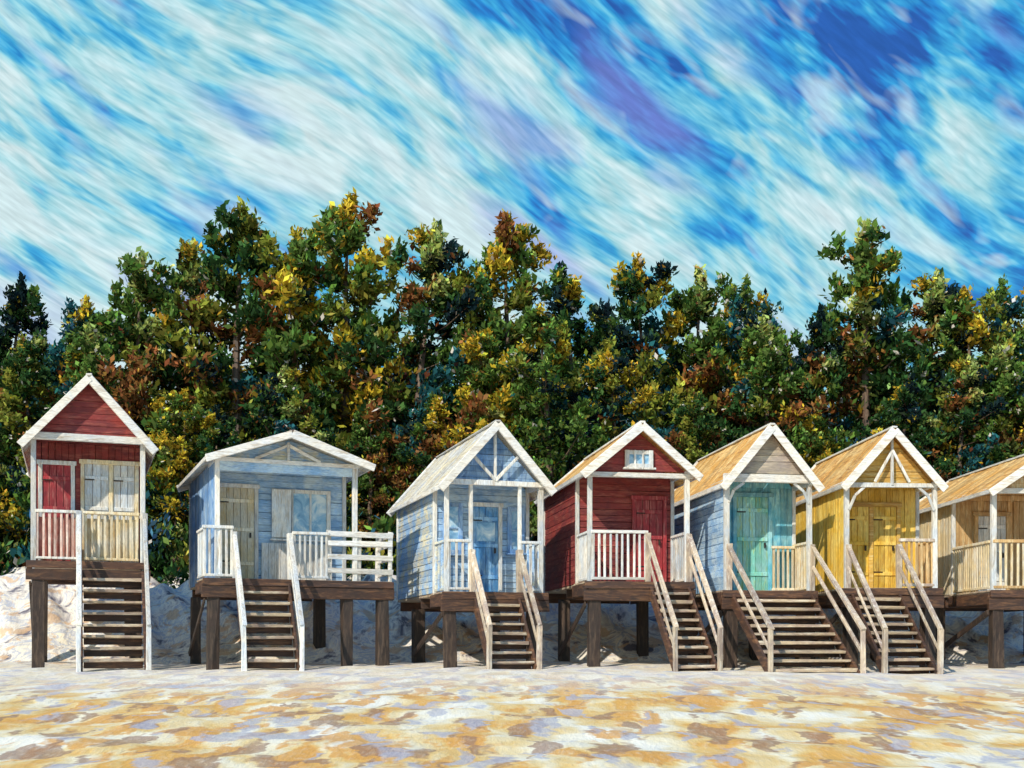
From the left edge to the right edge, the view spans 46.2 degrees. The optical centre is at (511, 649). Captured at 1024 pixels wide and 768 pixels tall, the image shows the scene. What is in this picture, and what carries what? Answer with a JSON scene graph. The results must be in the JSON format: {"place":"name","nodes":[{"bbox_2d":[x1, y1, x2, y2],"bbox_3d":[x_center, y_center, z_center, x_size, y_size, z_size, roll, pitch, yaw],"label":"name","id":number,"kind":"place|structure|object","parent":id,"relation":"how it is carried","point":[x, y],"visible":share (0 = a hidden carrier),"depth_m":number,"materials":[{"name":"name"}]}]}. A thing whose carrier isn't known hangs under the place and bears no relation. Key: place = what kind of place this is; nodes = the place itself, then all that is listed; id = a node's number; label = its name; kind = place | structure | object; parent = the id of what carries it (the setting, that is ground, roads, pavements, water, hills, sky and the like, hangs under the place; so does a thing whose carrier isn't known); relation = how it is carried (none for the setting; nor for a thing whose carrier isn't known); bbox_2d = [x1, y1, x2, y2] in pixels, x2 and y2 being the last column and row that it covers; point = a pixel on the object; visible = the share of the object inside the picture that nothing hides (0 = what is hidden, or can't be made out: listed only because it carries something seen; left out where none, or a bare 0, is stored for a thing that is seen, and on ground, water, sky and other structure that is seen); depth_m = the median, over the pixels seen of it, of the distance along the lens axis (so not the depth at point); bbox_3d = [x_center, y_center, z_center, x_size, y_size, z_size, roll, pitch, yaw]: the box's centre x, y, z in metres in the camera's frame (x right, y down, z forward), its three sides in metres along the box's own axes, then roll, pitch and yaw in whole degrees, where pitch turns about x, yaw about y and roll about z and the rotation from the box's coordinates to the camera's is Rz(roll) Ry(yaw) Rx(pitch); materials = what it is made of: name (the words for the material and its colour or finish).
{"place":"outdoors","nodes":[
{"label":"outdoors","id":0,"kind":"place"},
{"bbox_2d":[0,554,1023,767],"bbox_3d":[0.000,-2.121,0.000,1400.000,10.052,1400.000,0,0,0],"label":"sand ground","id":1,"kind":"structure","parent":0,"point":[624,705],"depth_m":18.17,"materials":[{"name":"beige sand"}]},
{"bbox_2d":[0,462,25,535],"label":"pine tree","id":2,"kind":"object","parent":1,"relation":"on","point":[4,488],"visible":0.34,"depth_m":37.69,"materials":[{"name":"green plant"}]},
{"bbox_2d":[0,271,55,574],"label":"pine tree","id":3,"kind":"object","parent":1,"relation":"on","point":[15,312],"visible":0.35,"depth_m":39.72,"materials":[{"name":"green plant"}]},
{"bbox_2d":[0,331,63,548],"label":"pine tree","id":4,"kind":"object","parent":1,"relation":"on","point":[22,364],"visible":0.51,"depth_m":37.49,"materials":[{"name":"green plant"}]},
{"bbox_2d":[3,294,124,525],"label":"pine tree","id":5,"kind":"object","parent":1,"relation":"on","point":[74,319],"visible":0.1,"depth_m":39.51,"materials":[{"name":"green plant"}]},
{"bbox_2d":[11,323,153,536],"bbox_3d":[-13.133,-6.220,37.317,4.494,8.062,4.430,0,0,-36],"label":"pine tree","id":6,"kind":"object","parent":1,"relation":"on","point":[83,351],"visible":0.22,"depth_m":37.12,"materials":[{"name":"green plant"}]},
{"bbox_2d":[17,373,158,671],"bbox_3d":[-10.223,-2.563,28.951,3.026,7.390,6.445,0,0,-20],"label":"beach hut","id":7,"kind":"object","parent":1,"relation":"on","point":[89,448],"visible":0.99,"depth_m":27.39,"materials":[{"name":"white paint"}]},
{"bbox_2d":[43,464,70,560],"bbox_3d":[-10.561,-3.170,27.838,0.614,2.254,0.067,0,0,-20],"label":"door","id":8,"kind":"structure","parent":7,"relation":"in","point":[60,485],"depth_m":27.84,"materials":[{"name":"red paint"}]},
{"bbox_2d":[85,464,108,561],"bbox_3d":[-9.736,-3.200,28.139,0.534,2.314,0.068,0,0,-20],"label":"door","id":9,"kind":"structure","parent":7,"relation":"in","point":[97,497],"depth_m":28.13,"materials":[{"name":"white paint"}]},
{"bbox_2d":[114,465,134,562],"bbox_3d":[-9.162,-3.200,28.349,0.474,2.313,0.067,0,0,-20],"label":"door","id":10,"kind":"structure","parent":7,"relation":"in","point":[127,472],"depth_m":28.34,"materials":[{"name":"white paint"}]},
{"bbox_2d":[31,307,155,545],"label":"pine tree","id":11,"kind":"object","parent":1,"relation":"on","point":[117,322],"visible":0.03,"depth_m":44.16,"materials":[{"name":"green plant"}]},
{"bbox_2d":[56,246,207,565],"bbox_3d":[-12.190,-7.488,39.271,5.232,11.273,5.308,0,0,43],"label":"pine tree","id":12,"kind":"object","parent":1,"relation":"on","point":[143,299],"visible":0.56,"depth_m":38.51,"materials":[{"name":"green plant"}]},
{"bbox_2d":[144,334,214,557],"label":"pine tree","id":13,"kind":"object","parent":1,"relation":"on","point":[166,413],"depth_m":44.95,"materials":[{"name":"green plant"}]},
{"bbox_2d":[145,387,221,574],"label":"pine tree","id":14,"kind":"object","parent":1,"relation":"on","point":[190,416],"visible":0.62,"depth_m":36.74,"materials":[{"name":"green plant"}]},
{"bbox_2d":[133,237,252,524],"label":"pine tree","id":15,"kind":"object","parent":1,"relation":"on","point":[189,280],"visible":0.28,"depth_m":40.44,"materials":[{"name":"green plant"}]},
{"bbox_2d":[158,404,240,546],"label":"pine tree","id":16,"kind":"object","parent":1,"relation":"on","point":[217,422],"visible":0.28,"depth_m":36.71,"materials":[{"name":"green plant"}]},
{"bbox_2d":[140,195,318,508],"bbox_3d":[-9.045,-8.297,39.293,6.612,13.605,4.900,0,0,-9],"label":"pine tree","id":17,"kind":"object","parent":1,"relation":"on","point":[253,319],"visible":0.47,"depth_m":38.95,"materials":[{"name":"green plant"}]},
{"bbox_2d":[225,365,249,436],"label":"pine tree","id":18,"kind":"object","parent":1,"relation":"on","point":[242,368],"visible":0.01,"depth_m":44.61,"materials":[{"name":"green plant"}]},
{"bbox_2d":[242,360,316,442],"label":"pine tree","id":19,"kind":"object","parent":1,"relation":"on","point":[259,420],"depth_m":43.62,"materials":[{"name":"green plant"}]},
{"bbox_2d":[177,430,393,670],"bbox_3d":[-5.553,-1.922,29.313,4.461,6.108,6.258,0,0,-22],"label":"beach hut","id":20,"kind":"object","parent":1,"relation":"on","point":[267,518],"visible":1,"depth_m":28.09,"materials":[{"name":"white paint"}]},
{"bbox_2d":[220,487,253,578],"bbox_3d":[-6.472,-2.730,28.216,0.816,2.174,0.067,0,0,-22],"label":"door","id":21,"kind":"structure","parent":20,"relation":"in","point":[238,513],"depth_m":28.25,"materials":[{"name":"beige paint"}]},
{"bbox_2d":[269,488,330,541],"bbox_3d":[-5.040,-3.225,28.756,1.523,1.244,0.123,0,0,-22],"label":"window frame","id":22,"kind":"structure","parent":20,"relation":"in","point":[328,493],"depth_m":28.85,"materials":[{"name":"white paint"}]},
{"bbox_2d":[293,493,325,535],"bbox_3d":[-5.061,-3.245,28.810,1.320,1.100,0.018,0,0,-22],"label":"window glass","id":23,"kind":"structure","parent":20,"relation":"in","point":[301,501],"depth_m":28.87,"materials":[{"name":"glass"}]},
{"bbox_2d":[218,224,380,447],"bbox_3d":[-6.989,-7.739,39.119,5.210,12.072,5.291,0,0,-34],"label":"pine tree","id":24,"kind":"object","parent":1,"relation":"on","point":[296,269],"visible":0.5,"depth_m":38.29,"materials":[{"name":"green plant"}]},
{"bbox_2d":[254,365,367,499],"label":"pine tree","id":25,"kind":"object","parent":1,"relation":"on","point":[284,381],"visible":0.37,"depth_m":36.78,"materials":[{"name":"green plant"}]},
{"bbox_2d":[249,187,413,523],"bbox_3d":[-5.781,-8.806,40.558,6.025,13.317,6.215,0,0,33],"label":"pine tree","id":26,"kind":"object","parent":1,"relation":"on","point":[346,226],"visible":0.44,"depth_m":39.40,"materials":[{"name":"green plant"}]},
{"bbox_2d":[325,344,404,561],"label":"pine tree","id":27,"kind":"object","parent":1,"relation":"on","point":[350,431],"visible":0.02,"depth_m":43.42,"materials":[{"name":"green plant"}]},
{"bbox_2d":[346,399,413,551],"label":"pine tree","id":28,"kind":"object","parent":1,"relation":"on","point":[379,459],"visible":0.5,"depth_m":37.58,"materials":[{"name":"green plant"}]},
{"bbox_2d":[360,330,431,507],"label":"pine tree","id":29,"kind":"object","parent":1,"relation":"on","point":[399,357],"visible":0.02,"depth_m":45.00,"materials":[{"name":"green plant"}]},
{"bbox_2d":[323,217,489,528],"bbox_3d":[-2.902,-7.983,38.591,5.949,12.380,5.076,0,0,23],"label":"pine tree","id":30,"kind":"object","parent":1,"relation":"on","point":[435,251],"visible":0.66,"depth_m":38.48,"materials":[{"name":"green plant"}]},
{"bbox_2d":[367,391,468,540],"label":"pine tree","id":31,"kind":"object","parent":1,"relation":"on","point":[434,413],"visible":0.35,"depth_m":36.67,"materials":[{"name":"green plant"}]},
{"bbox_2d":[21,409,856,553],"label":"distant woodland","id":32,"kind":"object","parent":1,"relation":"on","point":[536,538],"depth_m":50.76,"materials":[{"name":"green plant"}]},
{"bbox_2d":[396,327,537,490],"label":"pine tree","id":33,"kind":"object","parent":1,"relation":"on","point":[487,360],"visible":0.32,"depth_m":37.24,"materials":[{"name":"green plant"}]},
{"bbox_2d":[386,420,556,669],"bbox_3d":[-0.976,-2.033,29.109,2.822,6.318,6.636,0,0,-18],"label":"beach hut","id":34,"kind":"object","parent":1,"relation":"on","point":[463,542],"visible":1,"depth_m":27.77,"materials":[{"name":"white paint"}]},
{"bbox_2d":[449,507,457,549],"bbox_3d":[-1.394,-2.845,28.064,0.380,1.100,0.018,0,0,-18],"label":"window glass","id":35,"kind":"structure","parent":34,"relation":"in","point":[453,511],"depth_m":28.06,"materials":[{"name":"glass"}]},
{"bbox_2d":[443,502,465,555],"bbox_3d":[-1.376,-2.824,28.008,0.585,1.244,0.122,0,0,-18],"label":"window frame","id":36,"kind":"structure","parent":34,"relation":"in","point":[460,505],"depth_m":28.06,"materials":[{"name":"blue wood"}]},
{"bbox_2d":[473,506,497,591],"bbox_3d":[-0.623,-2.360,28.291,0.625,2.035,0.068,0,0,-18],"label":"door","id":37,"kind":"structure","parent":34,"relation":"in","point":[487,560],"depth_m":28.30,"materials":[{"name":"blue paint"}]},
{"bbox_2d":[512,511,516,548],"bbox_3d":[0.081,-2.845,28.543,0.320,1.000,0.018,0,0,-18],"label":"window glass","id":38,"kind":"structure","parent":34,"relation":"in","point":[514,513],"depth_m":28.53,"materials":[{"name":"glass"}]},
{"bbox_2d":[505,507,526,554],"bbox_3d":[0.098,-2.825,28.486,0.522,1.143,0.123,0,0,-18],"label":"window frame","id":39,"kind":"structure","parent":34,"relation":"in","point":[510,551],"depth_m":28.45,"materials":[{"name":"blue wood"}]},
{"bbox_2d":[422,259,544,461],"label":"pine tree","id":40,"kind":"object","parent":1,"relation":"on","point":[483,289],"visible":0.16,"depth_m":38.84,"materials":[{"name":"green plant"}]},
{"bbox_2d":[0,374,1023,588],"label":"undergrowth","id":41,"kind":"object","parent":1,"relation":"on","point":[12,550],"visible":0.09,"depth_m":36.57,"materials":[{"name":"green plant"}]},
{"bbox_2d":[446,208,591,535],"bbox_3d":[0.301,-8.420,39.822,5.461,12.381,5.632,0,0,-33],"label":"pine tree","id":42,"kind":"object","parent":1,"relation":"on","point":[505,255],"visible":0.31,"depth_m":39.37,"materials":[{"name":"green plant"}]},
{"bbox_2d":[498,302,612,538],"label":"pine tree","id":43,"kind":"object","parent":1,"relation":"on","point":[548,426],"visible":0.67,"depth_m":36.24,"materials":[{"name":"green plant"}]},
{"bbox_2d":[522,260,639,509],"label":"pine tree","id":44,"kind":"object","parent":1,"relation":"on","point":[565,303],"visible":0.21,"depth_m":39.36,"materials":[{"name":"green plant"}]},
{"bbox_2d":[538,314,664,462],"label":"pine tree","id":45,"kind":"object","parent":1,"relation":"on","point":[581,358],"visible":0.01,"depth_m":43.67,"materials":[{"name":"green plant"}]},
{"bbox_2d":[564,351,679,464],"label":"pine tree","id":46,"kind":"object","parent":1,"relation":"on","point":[610,384],"visible":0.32,"depth_m":37.31,"materials":[{"name":"green plant"}]},
{"bbox_2d":[534,421,722,671],"bbox_3d":[2.612,-2.005,28.672,2.874,6.266,7.340,0,0,-10],"label":"beach hut","id":47,"kind":"object","parent":1,"relation":"on","point":[610,537],"visible":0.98,"depth_m":27.48,"materials":[{"name":"white paint"}]},
{"bbox_2d":[629,454,648,463],"bbox_3d":[2.872,-4.325,27.202,0.560,0.300,0.018,0,0,-10],"label":"window glass","id":48,"kind":"structure","parent":47,"relation":"in","point":[638,456],"depth_m":27.20,"materials":[{"name":"glass"}]},
{"bbox_2d":[623,450,655,469],"bbox_3d":[2.883,-4.305,27.145,0.762,0.445,0.122,0,0,-10],"label":"window frame","id":49,"kind":"structure","parent":47,"relation":"in","point":[632,466],"depth_m":27.14,"materials":[{"name":"white paint"}]},
{"bbox_2d":[636,500,662,581],"bbox_3d":[3.252,-2.560,28.394,0.654,1.974,0.067,0,0,-10],"label":"door","id":50,"kind":"structure","parent":47,"relation":"in","point":[651,521],"depth_m":28.39,"materials":[{"name":"red paint"}]},
{"bbox_2d":[560,252,717,442],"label":"pine tree","id":51,"kind":"object","parent":1,"relation":"on","point":[635,282],"visible":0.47,"depth_m":39.43,"materials":[{"name":"green plant"}]},
{"bbox_2d":[652,355,717,435],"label":"pine tree","id":52,"kind":"object","parent":1,"relation":"on","point":[662,359],"visible":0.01,"depth_m":44.61,"materials":[{"name":"green plant"}]},
{"bbox_2d":[663,388,726,464],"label":"pine tree","id":53,"kind":"object","parent":1,"relation":"on","point":[694,422],"visible":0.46,"depth_m":36.72,"materials":[{"name":"green plant"}]},
{"bbox_2d":[653,264,784,445],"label":"pine tree","id":54,"kind":"object","parent":1,"relation":"on","point":[698,300],"visible":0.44,"depth_m":40.57,"materials":[{"name":"green plant"}]},
{"bbox_2d":[693,330,753,444],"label":"pine tree","id":55,"kind":"object","parent":1,"relation":"on","point":[735,358],"visible":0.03,"depth_m":43.37,"materials":[{"name":"green plant"}]},
{"bbox_2d":[697,273,802,443],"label":"pine tree","id":56,"kind":"object","parent":1,"relation":"on","point":[744,308],"visible":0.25,"depth_m":39.77,"materials":[{"name":"green plant"}]},
{"bbox_2d":[674,423,866,672],"bbox_3d":[5.611,-1.981,28.329,2.477,6.224,7.736,0,0,-9],"label":"beach hut","id":57,"kind":"object","parent":1,"relation":"on","point":[757,561],"visible":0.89,"depth_m":27.19,"materials":[{"name":"white paint"}]},
{"bbox_2d":[737,497,767,589],"bbox_3d":[5.615,-2.475,28.047,0.773,2.205,0.068,0,0,-9],"label":"door","id":58,"kind":"structure","parent":57,"relation":"in","point":[755,518],"depth_m":28.04,"materials":[{"name":"green paint"}]},
{"bbox_2d":[707,314,835,468],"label":"pine tree","id":59,"kind":"object","parent":1,"relation":"on","point":[758,345],"visible":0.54,"depth_m":36.90,"materials":[{"name":"green plant"}]},
{"bbox_2d":[782,341,842,424],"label":"pine tree","id":60,"kind":"object","parent":1,"relation":"on","point":[790,361],"visible":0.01,"depth_m":45.59,"materials":[{"name":"green plant"}]},
{"bbox_2d":[777,302,865,461],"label":"pine tree","id":61,"kind":"object","parent":1,"relation":"on","point":[822,327],"visible":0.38,"depth_m":38.95,"materials":[{"name":"green plant"}]},
{"bbox_2d":[800,412,851,467],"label":"pine tree","id":62,"kind":"object","parent":1,"relation":"on","point":[815,423],"visible":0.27,"depth_m":37.13,"materials":[{"name":"green plant"}]},
{"bbox_2d":[763,216,937,459],"bbox_3d":[11.885,-7.976,39.783,6.261,12.678,6.171,0,0,41],"label":"pine tree","id":63,"kind":"object","parent":1,"relation":"on","point":[870,266],"visible":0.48,"depth_m":39.22,"materials":[{"name":"green plant"}]},
{"bbox_2d":[826,325,912,442],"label":"pine tree","id":64,"kind":"object","parent":1,"relation":"on","point":[903,369],"depth_m":43.18,"materials":[{"name":"green plant"}]},
{"bbox_2d":[796,426,948,673],"bbox_3d":[8.447,-1.942,28.505,2.494,6.145,7.440,0,0,-4],"label":"beach hut","id":65,"kind":"object","parent":1,"relation":"on","point":[879,556],"visible":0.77,"depth_m":27.12,"materials":[{"name":"white paint"}]},
{"bbox_2d":[849,507,868,587],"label":"door","id":66,"kind":"structure","parent":65,"relation":"in","point":[859,527],"depth_m":27.99,"materials":[{"name":"yellow wood"}]},
{"bbox_2d":[873,507,895,587],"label":"door","id":67,"kind":"structure","parent":65,"relation":"in","point":[884,531],"depth_m":28.04,"materials":[{"name":"yellow wood"}]},
{"bbox_2d":[857,373,959,499],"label":"pine tree","id":68,"kind":"object","parent":1,"relation":"on","point":[905,418],"visible":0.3,"depth_m":36.86,"materials":[{"name":"green plant"}]},
{"bbox_2d":[839,267,986,479],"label":"pine tree","id":69,"kind":"object","parent":1,"relation":"on","point":[931,310],"visible":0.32,"depth_m":40.50,"materials":[{"name":"green plant"}]},
{"bbox_2d":[905,346,946,461],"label":"pine tree","id":70,"kind":"object","parent":1,"relation":"on","point":[912,367],"depth_m":42.93,"materials":[{"name":"green plant"}]},
{"bbox_2d":[907,354,1008,481],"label":"pine tree","id":71,"kind":"object","parent":1,"relation":"on","point":[968,381],"visible":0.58,"depth_m":37.26,"materials":[{"name":"green plant"}]},
{"bbox_2d":[906,285,1023,480],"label":"pine tree","id":72,"kind":"object","parent":1,"relation":"on","point":[961,312],"visible":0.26,"depth_m":39.18,"materials":[{"name":"green plant"}]},
{"bbox_2d":[908,454,1023,668],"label":"beach hut","id":73,"kind":"object","parent":1,"relation":"on","point":[980,513],"visible":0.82,"depth_m":29.04,"materials":[{"name":"beige paint"}]},
{"bbox_2d":[978,516,1005,590],"bbox_3d":[11.641,-2.310,29.104,0.695,1.873,0.068,0,0,-3],"label":"door","id":74,"kind":"structure","parent":73,"relation":"in","point":[983,521],"depth_m":29.10,"materials":[{"name":"white paint"}]},
{"bbox_2d":[932,273,1023,442],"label":"pine tree","id":75,"kind":"object","parent":1,"relation":"on","point":[1012,308],"visible":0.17,"depth_m":40.30,"materials":[{"name":"green plant"}]},
{"bbox_2d":[956,343,1023,463],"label":"pine tree","id":76,"kind":"object","parent":1,"relation":"on","point":[1002,382],"visible":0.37,"depth_m":37.49,"materials":[{"name":"green plant"}]},
{"bbox_2d":[975,349,1023,396],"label":"pine tree","id":77,"kind":"object","parent":1,"relation":"on","point":[1020,393],"visible":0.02,"depth_m":43.21,"materials":[{"name":"green plant"}]},
{"bbox_2d":[1012,410,1023,457],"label":"pine tree","id":78,"kind":"object","parent":1,"relation":"on","point":[1021,422],"visible":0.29,"depth_m":38.31,"materials":[{"name":"green plant"}]},
{"bbox_2d":[0,0,1023,420],"label":"sky","id":79,"kind":"structure","parent":0,"point":[735,137],"materials":[{"name":"blue"}]}
]}

